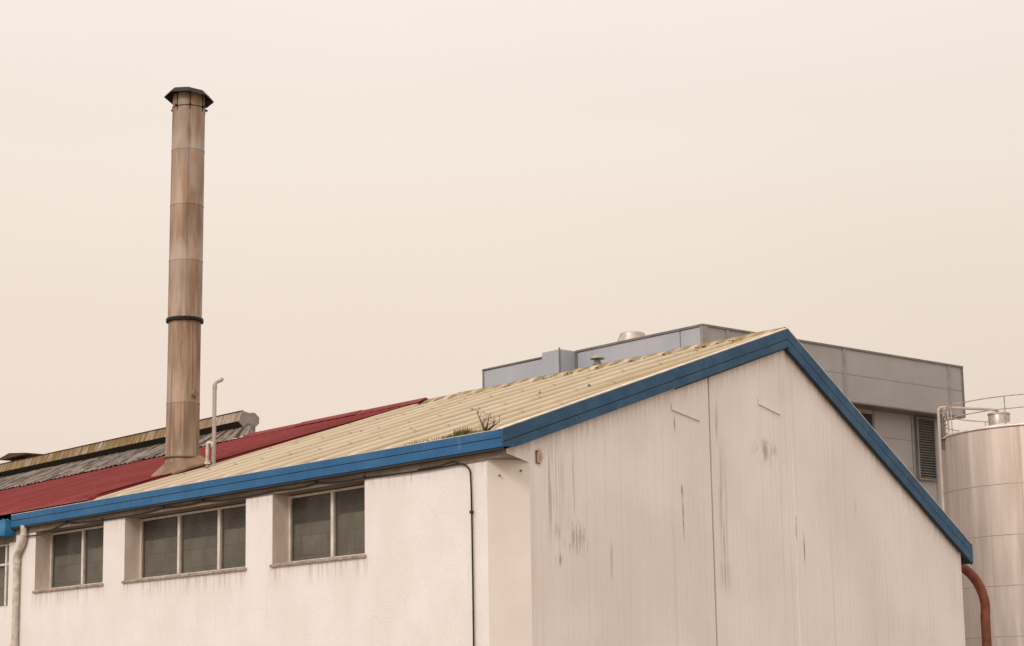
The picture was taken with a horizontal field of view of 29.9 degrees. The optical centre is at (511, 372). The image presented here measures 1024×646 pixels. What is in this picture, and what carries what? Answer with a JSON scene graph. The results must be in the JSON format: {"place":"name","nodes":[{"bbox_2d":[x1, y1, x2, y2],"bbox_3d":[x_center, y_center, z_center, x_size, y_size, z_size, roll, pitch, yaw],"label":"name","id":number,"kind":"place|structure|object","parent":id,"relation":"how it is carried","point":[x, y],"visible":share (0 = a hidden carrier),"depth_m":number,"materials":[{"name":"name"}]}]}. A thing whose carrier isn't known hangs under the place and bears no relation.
{"place":"outdoors","nodes":[
{"label":"outdoors","id":0,"kind":"place"},
{"bbox_2d":[0,397,427,645],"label":"older factory wing","id":1,"kind":"structure","parent":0,"point":[80,481],"depth_m":51.70,"materials":[{"name":"red metal"}]},
{"bbox_2d":[0,543,8,607],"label":"window","id":2,"kind":"structure","parent":1,"relation":"in","point":[4,548],"depth_m":46.87,"materials":[{"name":"white glass"}]},
{"bbox_2d":[0,453,41,460],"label":"roof vent","id":3,"kind":"object","parent":1,"relation":"on","point":[12,456],"visible":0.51,"depth_m":71.09,"materials":[{"name":"grey metal"}]},
{"bbox_2d":[0,410,258,476],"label":"ridge ventilator","id":4,"kind":"object","parent":1,"relation":"on","point":[234,420],"visible":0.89,"depth_m":62.39,"materials":[{"name":"beige metal"}]},
{"bbox_2d":[151,87,213,476],"bbox_3d":[-7.944,-2.080,46.563,1.289,9.862,1.197,7,-13,-40],"label":"chimney","id":5,"kind":"object","parent":1,"relation":"on","point":[184,320],"visible":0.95,"depth_m":46.27,"materials":[{"name":"metal"}]},
{"bbox_2d":[211,378,223,464],"bbox_3d":[-7.069,1.202,46.022,0.284,2.183,0.111,3,-10,-20],"label":"tall vent pipe","id":6,"kind":"object","parent":1,"relation":"on","point":[214,388],"visible":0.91,"depth_m":45.97,"materials":[{"name":"grey metal"}]},
{"bbox_2d":[407,427,489,444],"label":"grass","id":7,"kind":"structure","parent":0,"point":[461,432],"depth_m":33.78,"materials":[{"name":"green plant"}]},
{"bbox_2d":[0,0,1023,463],"label":"sky","id":8,"kind":"structure","parent":0,"point":[405,200],"materials":[{"name":"beige"}]},
{"bbox_2d":[482,324,965,507],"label":"grey panel building","id":9,"kind":"structure","parent":0,"point":[897,401],"depth_m":66.04,"materials":[{"name":"grey metal"}]},
{"bbox_2d":[617,331,645,341],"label":"roof extractor","id":10,"kind":"object","parent":9,"relation":"on","point":[628,335],"visible":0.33,"depth_m":66.36,"materials":[{"name":"metal"}]},
{"bbox_2d":[861,413,872,426],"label":"window","id":11,"kind":"structure","parent":9,"relation":"in","point":[868,417],"depth_m":65.82,"materials":[{"name":"black glass"}]},
{"label":"ground","id":12,"kind":"structure","parent":0,"visible":0},
{"bbox_2d":[11,327,972,645],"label":"factory building","id":13,"kind":"structure","parent":12,"relation":"on","point":[761,489],"depth_m":38.22,"materials":[{"name":"paint"}]},
{"bbox_2d":[10,525,27,645],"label":"downpipe","id":14,"kind":"object","parent":13,"relation":"attached to","point":[16,575],"visible":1,"depth_m":45.69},
{"bbox_2d":[32,525,103,592],"bbox_3d":[-10.038,4.315,44.322,0.590,1.425,3.330,7,-13,-40],"label":"window","id":15,"kind":"structure","parent":13,"relation":"in","point":[77,554],"depth_m":44.79,"materials":[{"name":"grey glass"}]},
{"bbox_2d":[121,503,246,582],"bbox_3d":[-6.766,3.633,40.603,0.590,1.425,4.930,7,-13,-40],"label":"window","id":16,"kind":"structure","parent":13,"relation":"in","point":[207,541],"depth_m":40.97,"materials":[{"name":"grey glass"}]},
{"bbox_2d":[204,441,213,466],"bbox_3d":[-7.223,1.942,45.568,0.220,0.617,0.207,7,-13,-40],"label":"short vent pipe","id":17,"kind":"object","parent":13,"relation":"on","point":[207,462],"visible":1,"depth_m":45.54,"materials":[{"name":"white plastic"}]},
{"bbox_2d":[27,463,474,645],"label":"cable","id":18,"kind":"object","parent":13,"relation":"attached to","point":[314,483],"visible":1,"depth_m":35.89,"materials":[{"name":"black rubber"}]},
{"bbox_2d":[269,485,366,566],"bbox_3d":[-3.550,2.963,36.947,0.590,1.425,3.140,7,-13,-40],"label":"window","id":19,"kind":"structure","parent":13,"relation":"in","point":[324,526],"depth_m":37.32,"materials":[{"name":"grey glass"}]},
{"bbox_2d":[417,461,457,469],"bbox_3d":[-1.327,1.655,34.119,0.026,0.064,1.152,7,-13,-40],"label":"cable stub","id":20,"kind":"object","parent":13,"relation":"attached to","point":[437,465],"visible":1,"depth_m":34.10,"materials":[{"name":"black rubber"}]},
{"bbox_2d":[472,407,501,430],"bbox_3d":[-0.430,0.812,33.243,0.164,0.500,0.813,7,-13,-40],"label":"weed","id":21,"kind":"object","parent":13,"relation":"on","point":[485,427],"visible":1,"depth_m":33.20,"materials":[{"name":"brown plant"}]},
{"bbox_2d":[410,338,739,427],"bbox_3d":[-0.917,0.794,42.032,8.648,2.861,13.167,7,-13,-40],"label":"moss","id":22,"kind":"object","parent":13,"relation":"on","point":[611,364],"visible":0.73,"depth_m":43.76,"materials":[{"name":"plant"}]},
{"bbox_2d":[590,355,604,364],"bbox_3d":[2.075,0.056,46.423,0.360,0.980,0.360,7,-13,-40],"label":"roof cowl","id":23,"kind":"object","parent":13,"relation":"on","point":[597,359],"visible":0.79,"depth_m":46.40,"materials":[{"name":"white metal"}]},
{"bbox_2d":[961,564,991,645],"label":"red oxide duct","id":24,"kind":"object","parent":12,"relation":"on","point":[970,574],"visible":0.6,"depth_m":47.21,"materials":[{"name":"red metal"}]},
{"bbox_2d":[937,393,1023,645],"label":"storage tank","id":25,"kind":"object","parent":12,"relation":"on","point":[982,479],"visible":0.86,"depth_m":53.76,"materials":[{"name":"metal"}]}
]}

